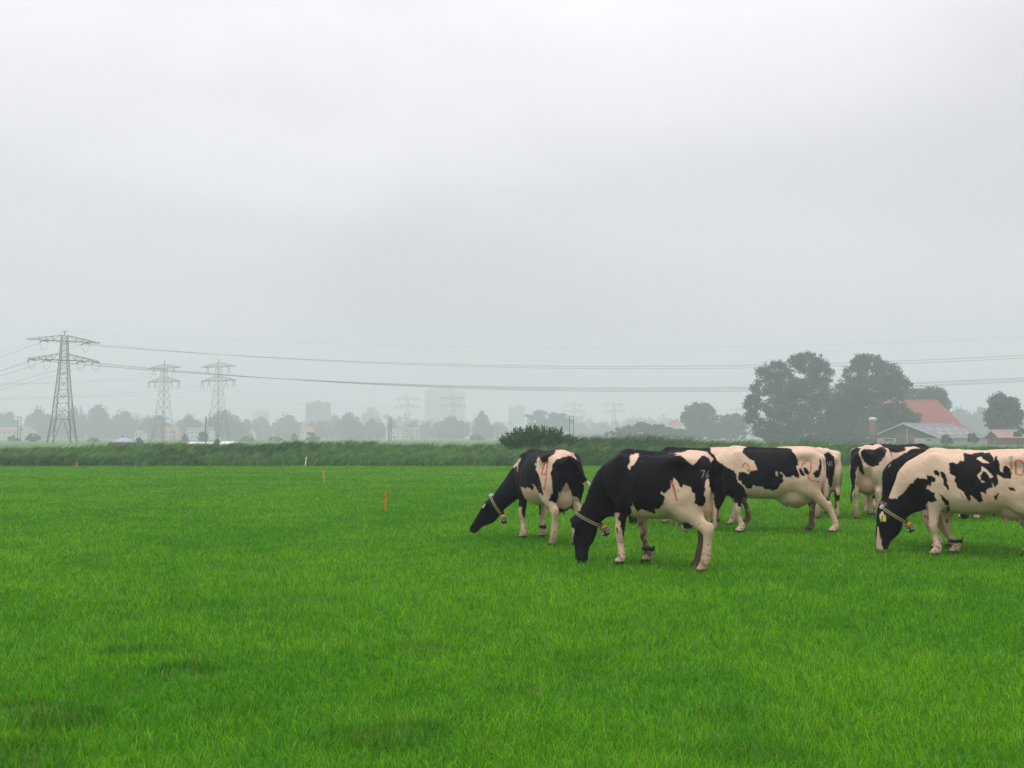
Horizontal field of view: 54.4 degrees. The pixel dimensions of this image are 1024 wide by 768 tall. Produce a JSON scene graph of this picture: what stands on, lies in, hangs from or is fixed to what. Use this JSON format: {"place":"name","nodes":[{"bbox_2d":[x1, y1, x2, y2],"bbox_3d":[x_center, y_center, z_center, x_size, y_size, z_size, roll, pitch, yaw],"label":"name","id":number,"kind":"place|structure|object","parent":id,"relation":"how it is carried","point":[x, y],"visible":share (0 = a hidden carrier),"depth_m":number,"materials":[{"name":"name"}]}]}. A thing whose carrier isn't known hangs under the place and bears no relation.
{"place":"outdoors","nodes":[
{"label":"outdoors","id":0,"kind":"place"},
{"bbox_2d":[0,426,22,438],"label":"terraced house","id":1,"kind":"structure","parent":0,"point":[6,432],"depth_m":609.35,"materials":[{"name":"beige brick"}]},
{"bbox_2d":[22,425,35,438],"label":"terraced house","id":2,"kind":"structure","parent":0,"point":[27,430],"depth_m":640.51,"materials":[{"name":"brick"}]},
{"bbox_2d":[134,428,147,439],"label":"terraced house","id":3,"kind":"structure","parent":0,"point":[142,434],"depth_m":600.46,"materials":[{"name":"brick"}]},
{"bbox_2d":[163,426,181,439],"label":"terraced house","id":4,"kind":"structure","parent":0,"point":[169,435],"depth_m":599.34,"materials":[{"name":"red brick"}]},
{"bbox_2d":[186,426,214,439],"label":"terraced house","id":5,"kind":"structure","parent":0,"point":[192,433],"depth_m":589.37,"materials":[{"name":"grey brick"}]},
{"bbox_2d":[248,427,256,438],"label":"terraced house","id":6,"kind":"structure","parent":0,"point":[252,431],"depth_m":661.29,"materials":[{"name":"grey brick"}]},
{"bbox_2d":[252,409,269,423],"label":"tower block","id":7,"kind":"structure","parent":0,"point":[261,413],"depth_m":1379.77,"materials":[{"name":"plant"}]},
{"bbox_2d":[300,425,314,438],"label":"terraced house","id":8,"kind":"structure","parent":0,"point":[305,430],"depth_m":679.27,"materials":[{"name":"red brick"}]},
{"bbox_2d":[305,400,330,425],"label":"tower block","id":9,"kind":"structure","parent":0,"point":[316,412],"depth_m":959.69,"materials":[{"name":"concrete"}]},
{"bbox_2d":[362,407,379,436],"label":"tree","id":10,"kind":"structure","parent":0,"point":[372,412],"depth_m":1049.35,"materials":[{"name":"plant"}]},
{"bbox_2d":[382,427,404,438],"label":"terraced house","id":11,"kind":"structure","parent":0,"point":[397,433],"depth_m":689.12,"materials":[{"name":"grey brick"}]},
{"bbox_2d":[405,427,419,438],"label":"terraced house","id":12,"kind":"structure","parent":0,"point":[415,431],"depth_m":669.15,"materials":[{"name":"brown brick"}]},
{"bbox_2d":[424,386,464,422],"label":"tower block","id":13,"kind":"structure","parent":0,"point":[432,397],"depth_m":1419.61,"materials":[{"name":"concrete"}]},
{"bbox_2d":[0,431,1023,465],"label":"ditch bank","id":14,"kind":"structure","parent":0,"point":[327,463],"depth_m":55.99,"materials":[{"name":"green plant"}]},
{"bbox_2d":[497,424,576,448],"bbox_3d":[1.490,3.197,58.521,4.740,1.714,2.033,0,-3,0],"label":"willow bush","id":15,"kind":"object","parent":14,"relation":"on","point":[530,436],"visible":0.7,"depth_m":57.89,"materials":[{"name":"green plant"}]},
{"bbox_2d":[0,465,1023,767],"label":"pasture","id":16,"kind":"structure","parent":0,"point":[508,698],"depth_m":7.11,"materials":[{"name":"green plant"}]},
{"bbox_2d":[469,448,590,546],"bbox_3d":[0.393,1.756,15.651,0.894,1.476,2.557,2,-4,-37],"label":"cow","id":17,"kind":"object","parent":16,"relation":"on","point":[553,481],"visible":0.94,"depth_m":15.11},
{"bbox_2d":[570,448,724,572],"bbox_3d":[1.643,1.579,12.637,2.173,1.514,0.773,-2,-4,33],"label":"cow","id":18,"kind":"object","parent":16,"relation":"on","point":[686,488],"visible":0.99,"depth_m":12.28},
{"bbox_2d":[628,446,750,525],"bbox_3d":[3.324,1.905,18.529,2.332,1.483,0.740,0,-3,0],"label":"cow","id":19,"kind":"object","parent":16,"relation":"on","point":[715,451],"visible":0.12,"depth_m":18.48},
{"bbox_2d":[682,446,838,533],"bbox_3d":[4.218,1.814,17.082,2.627,1.514,0.754,0,-3,0],"label":"cow","id":20,"kind":"object","parent":16,"relation":"on","point":[788,477],"visible":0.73,"depth_m":16.82},
{"bbox_2d":[815,447,842,518],"bbox_3d":[6.378,2.029,20.513,0.720,1.445,2.186,-1,-3,10],"label":"cow","id":21,"kind":"object","parent":16,"relation":"on","point":[834,472],"visible":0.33,"depth_m":19.56},
{"bbox_2d":[849,444,891,518],"bbox_3d":[7.324,1.980,20.203,0.798,1.513,2.268,-1,-3,22],"label":"cow","id":22,"kind":"object","parent":16,"relation":"on","point":[868,464],"visible":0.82,"depth_m":19.36},
{"bbox_2d":[861,443,929,509],"bbox_3d":[8.924,2.103,22.534,2.289,1.513,0.755,0,-3,-5],"label":"cow","id":23,"kind":"object","parent":16,"relation":"on","point":[896,451],"visible":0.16,"depth_m":22.39},
{"bbox_2d":[875,448,1023,549],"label":"cow","id":24,"kind":"object","parent":16,"relation":"on","point":[892,468],"visible":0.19,"depth_m":14.77},
{"bbox_2d":[876,448,1023,557],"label":"cow","id":25,"kind":"object","parent":16,"relation":"on","point":[944,482],"visible":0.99,"depth_m":13.46},
{"bbox_2d":[958,514,979,518],"bbox_3d":[9.346,2.043,20.031,1.964,1.362,0.679,3,-4,-42],"label":"cow","id":26,"kind":"object","parent":16,"relation":"on","point":[964,516],"visible":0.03,"depth_m":19.29},
{"bbox_2d":[0,437,1023,449],"bbox_3d":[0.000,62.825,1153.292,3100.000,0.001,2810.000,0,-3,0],"label":"polder ground","id":27,"kind":"structure","parent":0,"point":[63,443],"depth_m":351.97,"materials":[{"name":"green plant"}]},
{"bbox_2d":[0,411,19,426],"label":"distant tree","id":28,"kind":"object","parent":27,"relation":"on","point":[7,419],"visible":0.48,"depth_m":697.23,"materials":[{"name":"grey plant"}]},
{"bbox_2d":[7,435,19,440],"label":"meadow bush","id":29,"kind":"object","parent":27,"relation":"on","point":[9,438],"visible":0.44,"depth_m":358.84,"materials":[{"name":"green plant"}]},
{"bbox_2d":[17,424,20,441],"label":"wooden pole","id":30,"kind":"object","parent":27,"relation":"on","point":[17,432],"visible":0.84,"depth_m":329.48,"materials":[{"name":"grey wood"}]},
{"bbox_2d":[24,433,40,441],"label":"meadow bush","id":31,"kind":"object","parent":27,"relation":"on","point":[35,438],"visible":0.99,"depth_m":328.80,"materials":[{"name":"green plant"}]},
{"bbox_2d":[22,406,56,438],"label":"distant tree","id":32,"kind":"object","parent":27,"relation":"on","point":[39,420],"visible":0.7,"depth_m":687.25,"materials":[{"name":"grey plant"}]},
{"bbox_2d":[51,413,73,438],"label":"distant tree","id":33,"kind":"object","parent":27,"relation":"on","point":[59,433],"visible":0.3,"depth_m":716.76,"materials":[{"name":"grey plant"}]},
{"bbox_2d":[27,331,99,442],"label":"power pylon","id":34,"kind":"object","parent":27,"relation":"on","point":[60,363],"visible":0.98,"depth_m":260.19,"materials":[{"name":"metal"}]},
{"bbox_2d":[36,360,1010,387],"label":"power cable","id":35,"kind":"object","parent":34,"relation":"hanging from","point":[535,387],"visible":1,"depth_m":241.40,"materials":[{"name":"grey metal"}]},
{"bbox_2d":[55,361,1011,388],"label":"power cable","id":36,"kind":"object","parent":34,"relation":"hanging from","point":[559,388],"visible":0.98,"depth_m":242.10,"materials":[{"name":"grey metal"}]},
{"bbox_2d":[67,331,1005,347],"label":"power cable","id":37,"kind":"object","parent":34,"relation":"attached to","point":[552,347],"visible":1,"depth_m":245.09,"materials":[{"name":"grey metal"}]},
{"bbox_2d":[57,342,1022,366],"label":"power cable","id":38,"kind":"object","parent":34,"relation":"hanging from","point":[591,366],"visible":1,"depth_m":240.25,"materials":[{"name":"grey metal"}]},
{"bbox_2d":[85,362,1023,390],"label":"power cable","id":39,"kind":"object","parent":34,"relation":"hanging from","point":[594,390],"visible":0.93,"depth_m":245.58,"materials":[{"name":"grey metal"}]},
{"bbox_2d":[95,344,1014,368],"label":"power cable","id":40,"kind":"object","parent":34,"relation":"hanging from","point":[570,368],"visible":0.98,"depth_m":247.43,"materials":[{"name":"grey metal"}]},
{"bbox_2d":[102,363,1023,391],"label":"power cable","id":41,"kind":"object","parent":34,"relation":"hanging from","point":[602,391],"visible":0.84,"depth_m":248.06,"materials":[{"name":"grey metal"}]},
{"bbox_2d":[60,406,86,438],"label":"distant tree","id":42,"kind":"object","parent":27,"relation":"on","point":[79,424],"visible":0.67,"depth_m":697.35,"materials":[{"name":"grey plant"}]},
{"bbox_2d":[87,437,100,441],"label":"meadow bush","id":43,"kind":"object","parent":27,"relation":"on","point":[91,439],"visible":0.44,"depth_m":338.54,"materials":[{"name":"green plant"}]},
{"bbox_2d":[82,404,113,438],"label":"distant tree","id":44,"kind":"object","parent":27,"relation":"on","point":[99,425],"visible":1,"depth_m":676.86,"materials":[{"name":"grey plant"}]},
{"bbox_2d":[108,436,135,445],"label":"round tank","id":45,"kind":"object","parent":27,"relation":"on","point":[119,440],"visible":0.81,"depth_m":148.58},
{"bbox_2d":[111,408,139,438],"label":"distant tree","id":46,"kind":"object","parent":27,"relation":"on","point":[124,425],"visible":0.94,"depth_m":696.58,"materials":[{"name":"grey plant"}]},
{"bbox_2d":[135,415,171,438],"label":"distant tree","id":47,"kind":"object","parent":27,"relation":"on","point":[147,425],"visible":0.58,"depth_m":635.50,"materials":[{"name":"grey plant"}]},
{"bbox_2d":[147,361,181,440],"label":"power pylon","id":48,"kind":"object","parent":27,"relation":"on","point":[153,381],"visible":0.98,"depth_m":363.96,"materials":[{"name":"metal"}]},
{"bbox_2d":[181,434,188,440],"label":"meadow bush","id":49,"kind":"object","parent":27,"relation":"on","point":[184,437],"visible":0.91,"depth_m":379.03,"materials":[{"name":"green plant"}]},
{"bbox_2d":[175,413,203,435],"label":"distant tree","id":50,"kind":"object","parent":27,"relation":"on","point":[187,421],"visible":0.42,"depth_m":647.58,"materials":[{"name":"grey plant"}]},
{"bbox_2d":[188,442,213,444],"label":"sheeted heap","id":51,"kind":"object","parent":27,"relation":"on","point":[200,442],"visible":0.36,"depth_m":129.36,"materials":[{"name":"white plastic"}]},
{"bbox_2d":[197,431,208,440],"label":"meadow bush","id":52,"kind":"object","parent":27,"relation":"on","point":[201,435],"visible":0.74,"depth_m":359.06,"materials":[{"name":"green plant"}]},
{"bbox_2d":[200,360,235,440],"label":"power pylon","id":53,"kind":"object","parent":27,"relation":"on","point":[218,388],"visible":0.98,"depth_m":356.72,"materials":[{"name":"metal"}]},
{"bbox_2d":[202,409,252,438],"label":"distant tree","id":54,"kind":"object","parent":27,"relation":"on","point":[236,430],"visible":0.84,"depth_m":617.02,"materials":[{"name":"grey plant"}]},
{"bbox_2d":[220,441,239,445],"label":"sheeted heap","id":55,"kind":"object","parent":27,"relation":"on","point":[228,442],"visible":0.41,"depth_m":129.32,"materials":[{"name":"white plastic"}]},
{"bbox_2d":[239,436,254,440],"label":"meadow bush","id":56,"kind":"object","parent":27,"relation":"on","point":[248,438],"visible":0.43,"depth_m":379.50,"materials":[{"name":"green plant"}]},
{"bbox_2d":[243,419,260,438],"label":"distant tree","id":57,"kind":"object","parent":27,"relation":"on","point":[247,423],"visible":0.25,"depth_m":698.89,"materials":[{"name":"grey plant"}]},
{"bbox_2d":[254,416,272,438],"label":"distant tree","id":58,"kind":"object","parent":27,"relation":"on","point":[264,427],"visible":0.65,"depth_m":757.28,"materials":[{"name":"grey plant"}]},
{"bbox_2d":[267,436,283,440],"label":"meadow bush","id":59,"kind":"object","parent":27,"relation":"on","point":[275,438],"visible":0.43,"depth_m":398.21,"materials":[{"name":"green plant"}]},
{"bbox_2d":[269,413,303,438],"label":"distant tree","id":60,"kind":"object","parent":27,"relation":"on","point":[287,427],"visible":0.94,"depth_m":736.20,"materials":[{"name":"grey plant"}]},
{"bbox_2d":[290,433,297,440],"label":"meadow bush","id":61,"kind":"object","parent":27,"relation":"on","point":[293,437],"visible":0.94,"depth_m":419.13,"materials":[{"name":"green plant"}]},
{"bbox_2d":[306,432,319,440],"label":"meadow bush","id":62,"kind":"object","parent":27,"relation":"on","point":[313,437],"visible":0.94,"depth_m":398.88,"materials":[{"name":"green plant"}]},
{"bbox_2d":[304,420,333,438],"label":"distant tree","id":63,"kind":"object","parent":27,"relation":"on","point":[322,431],"visible":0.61,"depth_m":716.21,"materials":[{"name":"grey plant"}]},
{"bbox_2d":[324,413,340,438],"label":"distant tree","id":64,"kind":"object","parent":27,"relation":"on","point":[330,423],"visible":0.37,"depth_m":797.01,"materials":[{"name":"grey plant"}]},
{"bbox_2d":[333,412,368,438],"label":"distant tree","id":65,"kind":"object","parent":27,"relation":"on","point":[351,426],"visible":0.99,"depth_m":677.12,"materials":[{"name":"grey plant"}]},
{"bbox_2d":[362,417,385,438],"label":"distant tree","id":66,"kind":"object","parent":27,"relation":"on","point":[374,428],"visible":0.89,"depth_m":686.78,"materials":[{"name":"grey plant"}]},
{"bbox_2d":[389,416,391,441],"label":"wooden pole","id":67,"kind":"object","parent":27,"relation":"on","point":[389,429],"visible":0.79,"depth_m":329.64,"materials":[{"name":"grey wood"}]},
{"bbox_2d":[385,418,397,427],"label":"distant tree","id":68,"kind":"object","parent":27,"relation":"on","point":[393,424],"visible":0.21,"depth_m":718.65,"materials":[{"name":"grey plant"}]},
{"bbox_2d":[394,397,419,438],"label":"power pylon","id":69,"kind":"object","parent":27,"relation":"on","point":[405,415],"visible":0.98,"depth_m":663.12,"materials":[{"name":"metal"}]},
{"bbox_2d":[406,420,422,437],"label":"distant tree","id":70,"kind":"object","parent":27,"relation":"on","point":[414,423],"visible":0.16,"depth_m":738.92,"materials":[{"name":"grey plant"}]},
{"bbox_2d":[21,413,823,437],"bbox_3d":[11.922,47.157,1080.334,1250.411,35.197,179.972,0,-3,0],"label":"wood","id":71,"kind":"object","parent":27,"relation":"on","point":[400,423],"visible":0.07,"depth_m":1061.28,"materials":[{"name":"green plant"}]},
{"bbox_2d":[420,421,435,438],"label":"distant tree","id":72,"kind":"object","parent":27,"relation":"on","point":[427,428],"visible":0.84,"depth_m":757.11,"materials":[{"name":"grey plant"}]},
{"bbox_2d":[430,414,470,438],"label":"distant tree","id":73,"kind":"object","parent":27,"relation":"on","point":[443,428],"visible":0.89,"depth_m":676.63,"materials":[{"name":"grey plant"}]},
{"bbox_2d":[439,394,466,438],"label":"power pylon","id":74,"kind":"object","parent":27,"relation":"on","point":[453,398],"visible":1,"depth_m":650.65,"materials":[{"name":"metal"}]},
{"bbox_2d":[470,434,484,439],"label":"meadow bush","id":75,"kind":"object","parent":27,"relation":"on","point":[472,437],"visible":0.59,"depth_m":457.68,"materials":[{"name":"green plant"}]},
{"bbox_2d":[471,410,493,438],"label":"distant tree","id":76,"kind":"object","parent":27,"relation":"on","point":[483,428],"visible":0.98,"depth_m":658.16,"materials":[{"name":"green plant"}]},
{"bbox_2d":[491,422,509,438],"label":"distant tree","id":77,"kind":"object","parent":27,"relation":"on","point":[499,430],"visible":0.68,"depth_m":756.60,"materials":[{"name":"green plant"}]},
{"bbox_2d":[524,410,572,434],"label":"broadleaf tree","id":78,"kind":"object","parent":27,"relation":"on","point":[556,419],"visible":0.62,"depth_m":635.60,"materials":[{"name":"green plant"}]},
{"bbox_2d":[569,416,574,437],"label":"wooden pole","id":79,"kind":"object","parent":27,"relation":"on","point":[573,420],"visible":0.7,"depth_m":329.62,"materials":[{"name":"brown wood"}]},
{"bbox_2d":[563,403,584,436],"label":"power pylon","id":80,"kind":"object","parent":27,"relation":"on","point":[574,411],"visible":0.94,"depth_m":790.65,"materials":[{"name":"metal"}]},
{"bbox_2d":[570,421,590,437],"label":"distant tree","id":81,"kind":"object","parent":27,"relation":"on","point":[581,427],"visible":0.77,"depth_m":876.56,"materials":[{"name":"green plant"}]},
{"bbox_2d":[588,423,613,438],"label":"distant tree","id":82,"kind":"object","parent":27,"relation":"on","point":[601,428],"visible":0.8,"depth_m":895.04,"materials":[{"name":"green plant"}]},
{"bbox_2d":[603,401,622,427],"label":"power pylon","id":83,"kind":"object","parent":27,"relation":"on","point":[612,412],"visible":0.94,"depth_m":781.84,"materials":[{"name":"metal"}]},
{"bbox_2d":[614,421,639,432],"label":"distant tree","id":84,"kind":"object","parent":27,"relation":"on","point":[624,425],"visible":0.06,"depth_m":897.69,"materials":[{"name":"green plant"}]},
{"bbox_2d":[604,421,686,439],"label":"hedge row","id":85,"kind":"object","parent":27,"relation":"on","point":[654,429],"visible":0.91,"depth_m":356.65,"materials":[{"name":"green plant"}]},
{"bbox_2d":[679,402,724,440],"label":"broadleaf tree","id":86,"kind":"object","parent":27,"relation":"on","point":[698,421],"visible":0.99,"depth_m":396.29,"materials":[{"name":"green plant"}]},
{"bbox_2d":[714,413,750,439],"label":"broadleaf tree","id":87,"kind":"object","parent":27,"relation":"on","point":[734,425],"visible":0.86,"depth_m":412.15,"materials":[{"name":"green plant"}]},
{"bbox_2d":[727,408,744,436],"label":"power pylon","id":88,"kind":"object","parent":27,"relation":"on","point":[737,410],"visible":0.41,"depth_m":915.45,"materials":[{"name":"metal"}]},
{"bbox_2d":[741,350,844,443],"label":"broadleaf tree","id":89,"kind":"object","parent":27,"relation":"on","point":[802,415],"visible":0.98,"depth_m":242.02,"materials":[{"name":"green plant"}]},
{"bbox_2d":[815,353,913,443],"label":"broadleaf tree","id":90,"kind":"object","parent":27,"relation":"on","point":[852,398],"visible":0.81,"depth_m":247.84,"materials":[{"name":"green plant"}]},
{"bbox_2d":[868,417,876,443],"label":"farm silo","id":91,"kind":"object","parent":27,"relation":"on","point":[872,430],"visible":0.9,"depth_m":220.09,"materials":[{"name":"metal"}]},
{"bbox_2d":[876,400,922,430],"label":"ivy shrub","id":92,"kind":"object","parent":27,"relation":"on","point":[902,415],"visible":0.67,"depth_m":249.45,"materials":[{"name":"green plant"}]},
{"bbox_2d":[847,399,968,442],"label":"farmhouse","id":93,"kind":"object","parent":27,"relation":"on","point":[934,410],"visible":0.1,"depth_m":267.34,"materials":[{"name":"red tile"}]},
{"bbox_2d":[904,385,952,413],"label":"broadleaf tree","id":94,"kind":"object","parent":27,"relation":"on","point":[931,392],"visible":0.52,"depth_m":289.89,"materials":[{"name":"green plant"}]},
{"bbox_2d":[941,434,953,443],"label":"garden bush","id":95,"kind":"object","parent":27,"relation":"on","point":[945,438],"visible":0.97,"depth_m":212.50,"materials":[{"name":"green plant"}]},
{"bbox_2d":[951,405,979,432],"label":"distant tree","id":96,"kind":"object","parent":27,"relation":"on","point":[965,420],"visible":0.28,"depth_m":636.60,"materials":[{"name":"green plant"}]},
{"bbox_2d":[967,433,979,442],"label":"garden bush","id":97,"kind":"object","parent":27,"relation":"on","point":[973,437],"visible":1,"depth_m":204.25,"materials":[{"name":"green plant"}]},
{"bbox_2d":[972,406,989,434],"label":"distant tree","id":98,"kind":"object","parent":27,"relation":"on","point":[983,430],"visible":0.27,"depth_m":656.22,"materials":[{"name":"green plant"}]},
{"bbox_2d":[982,391,1023,429],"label":"broadleaf tree","id":99,"kind":"object","parent":27,"relation":"on","point":[1003,413],"visible":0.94,"depth_m":231.09,"materials":[{"name":"green plant"}]},
{"bbox_2d":[983,429,1023,444],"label":"brick shed","id":100,"kind":"structure","parent":27,"relation":"on","point":[1000,436],"depth_m":204.94,"materials":[{"name":"tile"}]},
{"bbox_2d":[1017,438,1021,444],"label":"door","id":101,"kind":"structure","parent":100,"relation":"in","point":[1019,440],"depth_m":204.09,"materials":[{"name":"grey wood"}]},
{"bbox_2d":[1013,428,1023,436],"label":"garden bush","id":102,"kind":"object","parent":27,"relation":"on","point":[1017,433],"visible":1,"depth_m":200.13,"materials":[{"name":"green plant"}]},
{"bbox_2d":[0,0,1023,436],"label":"sky","id":103,"kind":"structure","parent":0,"point":[675,183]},
{"bbox_2d":[508,404,524,430],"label":"tower block","id":104,"kind":"structure","parent":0,"point":[516,415],"depth_m":1298.06,"materials":[{"name":"concrete"}]},
{"bbox_2d":[669,419,680,439],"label":"terraced house","id":105,"kind":"structure","parent":0,"point":[674,424],"depth_m":520.45,"materials":[{"name":"red brick"}]},
{"bbox_2d":[866,423,986,443],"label":"grey barn","id":106,"kind":"structure","parent":0,"point":[926,433],"depth_m":222.32,"materials":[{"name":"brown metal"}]},
{"bbox_2d":[896,433,913,443],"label":"barn door","id":107,"kind":"structure","parent":106,"relation":"in","point":[900,437],"depth_m":221.43,"materials":[{"name":"grey wood"}]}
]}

